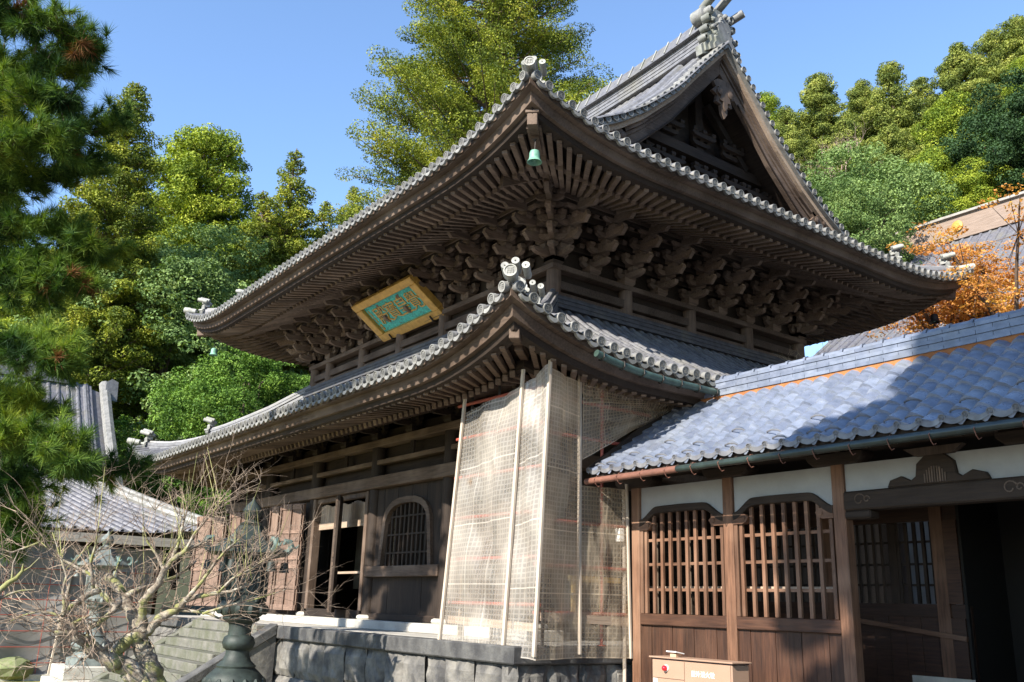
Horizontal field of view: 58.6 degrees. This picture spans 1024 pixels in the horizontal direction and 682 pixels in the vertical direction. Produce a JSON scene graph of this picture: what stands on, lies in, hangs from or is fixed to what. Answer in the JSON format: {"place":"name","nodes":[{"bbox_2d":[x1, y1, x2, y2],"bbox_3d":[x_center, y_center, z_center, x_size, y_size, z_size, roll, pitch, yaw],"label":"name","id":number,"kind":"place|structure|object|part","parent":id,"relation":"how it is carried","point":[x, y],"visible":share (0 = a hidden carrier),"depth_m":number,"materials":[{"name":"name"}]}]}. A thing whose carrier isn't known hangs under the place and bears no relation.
{"place":"outdoors","nodes":[
{"label":"outdoors","id":0,"kind":"place"},
{"bbox_2d":[11,318,226,681],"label":"ground","id":1,"kind":"structure","parent":0,"point":[185,591],"depth_m":57.02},
{"bbox_2d":[0,656,33,680],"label":"rock","id":2,"kind":"object","parent":1,"relation":"on","point":[17,662],"visible":0.95,"depth_m":27.03,"materials":[{"name":"stone"}]},
{"bbox_2d":[0,114,33,321],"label":"cedar tree","id":3,"kind":"object","parent":1,"relation":"on","point":[1,315],"visible":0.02,"depth_m":47.21,"materials":[{"name":"green plant"}]},
{"bbox_2d":[0,247,120,404],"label":"cypress tree","id":4,"kind":"object","parent":1,"relation":"on","point":[7,319],"visible":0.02,"depth_m":43.07,"materials":[{"name":"green plant"}]},
{"bbox_2d":[0,555,157,681],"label":"wall","id":5,"kind":"structure","parent":1,"relation":"on","point":[22,640],"depth_m":28.12,"materials":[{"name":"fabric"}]},
{"bbox_2d":[0,0,160,570],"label":"pine tree","id":6,"kind":"object","parent":1,"relation":"on","point":[75,53],"visible":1,"depth_m":12.85,"materials":[{"name":"green plant"}]},
{"bbox_2d":[40,531,137,681],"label":"bronze lantern","id":7,"kind":"object","parent":1,"relation":"on","point":[92,664],"visible":0.4,"depth_m":21.25,"materials":[{"name":"metal"}]},
{"bbox_2d":[12,81,182,423],"bbox_3d":[-19.000,-3.238,42.007,7.155,20.043,7.076,-8,-19,29],"label":"cedar tree","id":8,"kind":"object","parent":1,"relation":"on","point":[114,207],"visible":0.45,"depth_m":41.48,"materials":[{"name":"green plant"}]},
{"bbox_2d":[0,355,200,614],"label":"hall","id":9,"kind":"structure","parent":1,"relation":"on","point":[96,406],"depth_m":31.01,"materials":[{"name":"tile"}]},
{"bbox_2d":[4,239,198,432],"bbox_3d":[-22.907,2.625,50.484,14.426,14.981,13.965,3,-16,-5],"label":"broadleaf tree","id":10,"kind":"object","parent":1,"relation":"on","point":[183,364],"visible":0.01,"depth_m":47.16,"materials":[{"name":"green plant"}]},
{"bbox_2d":[2,246,265,493],"bbox_3d":[-17.926,2.233,42.834,12.912,14.578,11.786,-10,-20,35],"label":"broadleaf tree","id":11,"kind":"object","parent":1,"relation":"on","point":[177,329],"visible":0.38,"depth_m":41.35,"materials":[{"name":"green plant"}]},
{"bbox_2d":[116,431,169,493],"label":"broadleaf tree","id":12,"kind":"object","parent":1,"relation":"on","point":[124,479],"visible":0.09,"depth_m":39.85,"materials":[{"name":"green plant"}]},
{"bbox_2d":[157,499,189,591],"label":"broadleaf tree","id":13,"kind":"object","parent":1,"relation":"on","point":[165,554],"depth_m":43.31,"materials":[{"name":"green plant"}]},
{"bbox_2d":[0,421,359,681],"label":"plum tree","id":14,"kind":"object","parent":1,"relation":"on","point":[146,666],"visible":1,"depth_m":8.25,"materials":[{"name":"brown plant"}]},
{"bbox_2d":[0,551,39,599],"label":"plum branch","id":15,"kind":"object","parent":14,"relation":"attached to","point":[5,585],"visible":1,"depth_m":7.35,"materials":[{"name":"beige plant"}]},
{"bbox_2d":[89,617,277,681],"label":"stone stairs","id":16,"kind":"structure","parent":1,"relation":"on","point":[196,652],"depth_m":18.80,"materials":[{"name":"grey stone"}]},
{"bbox_2d":[144,475,230,570],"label":"broadleaf tree","id":17,"kind":"object","parent":1,"relation":"on","point":[200,504],"visible":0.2,"depth_m":36.82,"materials":[{"name":"green plant"}]},
{"bbox_2d":[155,479,222,589],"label":"broadleaf tree","id":18,"kind":"object","parent":1,"relation":"on","point":[172,587],"depth_m":39.97,"materials":[{"name":"green plant"}]},
{"bbox_2d":[113,366,265,579],"bbox_3d":[-14.483,5.836,39.993,8.379,8.989,8.656,1,-16,4],"label":"broadleaf tree","id":19,"kind":"object","parent":1,"relation":"on","point":[120,434],"visible":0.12,"depth_m":38.27,"materials":[{"name":"green plant"}]},
{"bbox_2d":[122,122,269,440],"bbox_3d":[-19.719,-3.608,55.218,13.652,21.409,13.228,4,-16,-9],"label":"broadleaf tree","id":20,"kind":"object","parent":1,"relation":"on","point":[198,156],"visible":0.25,"depth_m":55.32,"materials":[{"name":"green plant"}]},
{"bbox_2d":[122,222,309,398],"bbox_3d":[-15.379,0.702,48.306,11.333,14.018,12.415,-7,-18,28],"label":"broadleaf tree","id":21,"kind":"object","parent":1,"relation":"on","point":[215,235],"visible":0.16,"depth_m":48.03,"materials":[{"name":"green plant"}]},
{"bbox_2d":[145,343,299,501],"bbox_3d":[-10.902,4.324,38.127,8.379,8.989,8.656,1,-16,2],"label":"broadleaf tree","id":22,"kind":"object","parent":1,"relation":"on","point":[198,406],"visible":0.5,"depth_m":36.90,"materials":[{"name":"green plant"}]},
{"bbox_2d":[197,190,290,396],"bbox_3d":[-14.411,-1.716,50.140,5.261,14.310,5.676,3,-16,-3],"label":"cedar tree","id":23,"kind":"object","parent":1,"relation":"on","point":[258,229],"visible":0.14,"depth_m":50.71,"materials":[{"name":"green plant"}]},
{"bbox_2d":[198,498,298,681],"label":"bronze lantern","id":24,"kind":"object","parent":1,"relation":"on","point":[236,664],"visible":0.75,"depth_m":13.18,"materials":[{"name":"metal"}]},
{"bbox_2d":[230,245,308,408],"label":"cypress tree","id":25,"kind":"object","parent":1,"relation":"on","point":[286,370],"depth_m":58.45,"materials":[{"name":"green plant"}]},
{"bbox_2d":[246,371,309,413],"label":"broadleaf tree","id":26,"kind":"object","parent":1,"relation":"on","point":[305,382],"visible":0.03,"depth_m":41.03,"materials":[{"name":"green plant"}]},
{"bbox_2d":[247,148,320,368],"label":"cedar tree","id":27,"kind":"object","parent":1,"relation":"on","point":[296,213],"visible":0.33,"depth_m":53.90,"materials":[{"name":"green plant"}]},
{"bbox_2d":[282,200,337,374],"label":"cedar tree","id":28,"kind":"object","parent":1,"relation":"on","point":[324,231],"visible":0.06,"depth_m":57.58,"materials":[{"name":"green plant"}]},
{"bbox_2d":[332,186,362,229],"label":"cedar tree","id":29,"kind":"object","parent":1,"relation":"on","point":[351,191],"visible":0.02,"depth_m":63.82,"materials":[{"name":"green plant"}]},
{"bbox_2d":[146,615,632,681],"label":"stone podium","id":30,"kind":"object","parent":1,"relation":"on","point":[314,653],"visible":0.25,"depth_m":14.47,"materials":[{"name":"grey stone"}]},
{"bbox_2d":[127,0,975,641],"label":"temple hall","id":31,"kind":"structure","parent":30,"relation":"on","point":[663,226],"depth_m":19.23,"materials":[{"name":"brown wood"}]},
{"bbox_2d":[209,341,217,355],"bbox_3d":[-9.051,0.217,27.747,0.260,0.446,0.260,13,-20,-35],"label":"wind bell","id":32,"kind":"object","parent":31,"relation":"hanging from","point":[213,351],"visible":1,"depth_m":27.66,"materials":[{"name":"metal"}]},
{"bbox_2d":[351,274,443,341],"bbox_3d":[-2.759,-0.751,22.393,1.185,0.945,2.979,13,-20,-35],"label":"name plaque","id":33,"kind":"object","parent":31,"relation":"attached to","point":[424,304],"visible":0.98,"depth_m":22.24,"materials":[{"name":"gold wood"}]},
{"bbox_2d":[527,138,541,165],"bbox_3d":[0.384,-3.213,15.377,0.260,0.446,0.260,13,-20,-35],"label":"wind bell","id":34,"kind":"object","parent":31,"relation":"hanging from","point":[534,158],"visible":1,"depth_m":15.31,"materials":[{"name":"metal"}]},
{"bbox_2d":[929,306,939,323],"bbox_3d":[10.442,-0.670,22.581,0.260,0.446,0.260,13,-20,-35],"label":"wind bell","id":35,"kind":"object","parent":31,"relation":"hanging from","point":[934,319],"visible":1,"depth_m":22.51,"materials":[{"name":"metal"}]},
{"bbox_2d":[437,359,675,660],"bbox_3d":[0.947,2.657,14.438,3.277,4.400,2.458,13,-20,-35],"label":"scaffold enclosure","id":36,"kind":"object","parent":30,"relation":"on","point":[565,405],"visible":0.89,"depth_m":13.32,"materials":[{"name":"white fabric"}]},
{"bbox_2d":[321,0,617,224],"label":"cedar tree","id":37,"kind":"object","parent":1,"relation":"on","point":[483,47],"visible":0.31,"depth_m":36.00,"materials":[{"name":"green plant"}]},
{"bbox_2d":[649,651,751,681],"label":"hydrant cabinet","id":38,"kind":"object","parent":1,"relation":"on","point":[674,666],"visible":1,"depth_m":11.05,"materials":[{"name":"beige metal"}]},
{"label":"door panels","id":39,"kind":"part","parent":38,"relation":"part of","materials":[{"name":"beige paint"}]},
{"bbox_2d":[759,90,791,135],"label":"cedar tree","id":40,"kind":"object","parent":1,"relation":"on","point":[770,102],"visible":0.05,"depth_m":74.44,"materials":[{"name":"green plant"}]},
{"bbox_2d":[773,107,827,178],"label":"cedar tree","id":41,"kind":"object","parent":1,"relation":"on","point":[799,150],"visible":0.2,"depth_m":69.09,"materials":[{"name":"green plant"}]},
{"bbox_2d":[770,339,830,362],"bbox_3d":[6.891,1.325,20.674,2.021,2.787,1.847,0,-16,6],"label":"bare shrub","id":42,"kind":"object","parent":1,"relation":"on","point":[801,352],"visible":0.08,"depth_m":20.69,"materials":[{"name":"plant"}]},
{"bbox_2d":[584,307,1023,681],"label":"roofed corridor","id":43,"kind":"object","parent":1,"relation":"on","point":[834,448],"visible":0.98,"depth_m":12.11,"materials":[{"name":"tile"}]},
{"bbox_2d":[795,71,862,172],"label":"cedar tree","id":44,"kind":"object","parent":1,"relation":"on","point":[819,98],"visible":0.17,"depth_m":74.93,"materials":[{"name":"green plant"}]},
{"bbox_2d":[795,118,873,177],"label":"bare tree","id":45,"kind":"object","parent":1,"relation":"on","point":[838,147],"visible":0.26,"depth_m":57.29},
{"bbox_2d":[815,119,893,253],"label":"cedar tree","id":46,"kind":"object","parent":1,"relation":"on","point":[845,128],"visible":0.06,"depth_m":68.10,"materials":[{"name":"green plant"}]},
{"bbox_2d":[834,78,881,148],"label":"cedar tree","id":47,"kind":"object","parent":1,"relation":"on","point":[858,94],"visible":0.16,"depth_m":82.42,"materials":[{"name":"green plant"}]},
{"bbox_2d":[811,171,922,341],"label":"broadleaf tree","id":48,"kind":"object","parent":1,"relation":"on","point":[847,215],"visible":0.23,"depth_m":44.24,"materials":[{"name":"green plant"}]},
{"bbox_2d":[800,140,962,254],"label":"broadleaf tree","id":49,"kind":"object","parent":1,"relation":"on","point":[902,189],"visible":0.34,"depth_m":48.09,"materials":[{"name":"green plant"}]},
{"bbox_2d":[870,123,917,252],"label":"cedar tree","id":50,"kind":"object","parent":1,"relation":"on","point":[894,141],"visible":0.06,"depth_m":67.94,"materials":[{"name":"green plant"}]},
{"bbox_2d":[859,59,933,173],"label":"cedar tree","id":51,"kind":"object","parent":1,"relation":"on","point":[898,108],"visible":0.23,"depth_m":78.74,"materials":[{"name":"green plant"}]},
{"bbox_2d":[888,130,934,231],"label":"cedar tree","id":52,"kind":"object","parent":1,"relation":"on","point":[921,150],"visible":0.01,"depth_m":65.55,"materials":[{"name":"green plant"}]},
{"bbox_2d":[813,191,1023,355],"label":"hall","id":53,"kind":"structure","parent":1,"relation":"on","point":[989,224],"depth_m":42.92,"materials":[{"name":"grey roof tile"},{"name":"wood"},{"name":"plaster"}]},
{"bbox_2d":[909,76,935,129],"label":"cedar tree","id":54,"kind":"object","parent":1,"relation":"on","point":[922,87],"visible":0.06,"depth_m":82.88,"materials":[{"name":"green plant"}]},
{"bbox_2d":[893,146,970,225],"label":"cedar tree","id":55,"kind":"object","parent":1,"relation":"on","point":[939,161],"visible":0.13,"depth_m":52.95,"materials":[{"name":"green plant"}]},
{"bbox_2d":[907,522,964,604],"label":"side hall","id":56,"kind":"structure","parent":1,"relation":"on","point":[930,572],"depth_m":24.89,"materials":[{"name":"brown wood"}]},
{"bbox_2d":[860,276,1023,341],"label":"maple tree","id":57,"kind":"object","parent":1,"relation":"on","point":[922,321],"visible":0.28,"depth_m":24.84,"materials":[{"name":"orange plant"}]},
{"bbox_2d":[908,89,988,202],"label":"cedar tree","id":58,"kind":"object","parent":1,"relation":"on","point":[948,113],"visible":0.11,"depth_m":58.78,"materials":[{"name":"green plant"}]},
{"bbox_2d":[886,173,1023,317],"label":"maple tree","id":59,"kind":"object","parent":1,"relation":"on","point":[985,284],"visible":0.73,"depth_m":23.02,"materials":[{"name":"orange plant"}]},
{"bbox_2d":[921,41,1001,144],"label":"cedar tree","id":60,"kind":"object","parent":1,"relation":"on","point":[959,69],"visible":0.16,"depth_m":79.27,"materials":[{"name":"green plant"}]},
{"bbox_2d":[925,113,1023,195],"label":"evergreen oak","id":61,"kind":"object","parent":1,"relation":"on","point":[959,122],"visible":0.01,"depth_m":57.70,"materials":[{"name":"green plant"}]},
{"bbox_2d":[934,155,1015,219],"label":"cedar tree","id":62,"kind":"object","parent":1,"relation":"on","point":[972,185],"visible":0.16,"depth_m":50.99,"materials":[{"name":"green plant"}]},
{"bbox_2d":[933,67,1023,199],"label":"evergreen oak","id":63,"kind":"object","parent":1,"relation":"on","point":[1004,125],"visible":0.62,"depth_m":51.62,"materials":[{"name":"green plant"}]},
{"bbox_2d":[971,28,1008,90],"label":"cedar tree","id":64,"kind":"object","parent":1,"relation":"on","point":[986,48],"visible":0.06,"depth_m":85.02,"materials":[{"name":"green plant"}]},
{"bbox_2d":[983,90,1021,118],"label":"cedar tree","id":65,"kind":"object","parent":1,"relation":"on","point":[997,96],"depth_m":71.94,"materials":[{"name":"green plant"}]},
{"bbox_2d":[982,14,1023,97],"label":"cedar tree","id":66,"kind":"object","parent":1,"relation":"on","point":[1010,41],"visible":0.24,"depth_m":81.59,"materials":[{"name":"green plant"}]},
{"bbox_2d":[999,55,1023,166],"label":"cedar tree","id":67,"kind":"object","parent":1,"relation":"on","point":[1019,62],"visible":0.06,"depth_m":69.50,"materials":[{"name":"green plant"}]},
{"bbox_2d":[0,0,1023,356],"label":"sky","id":68,"kind":"structure","parent":0,"point":[282,75],"materials":[{"name":"blue"}]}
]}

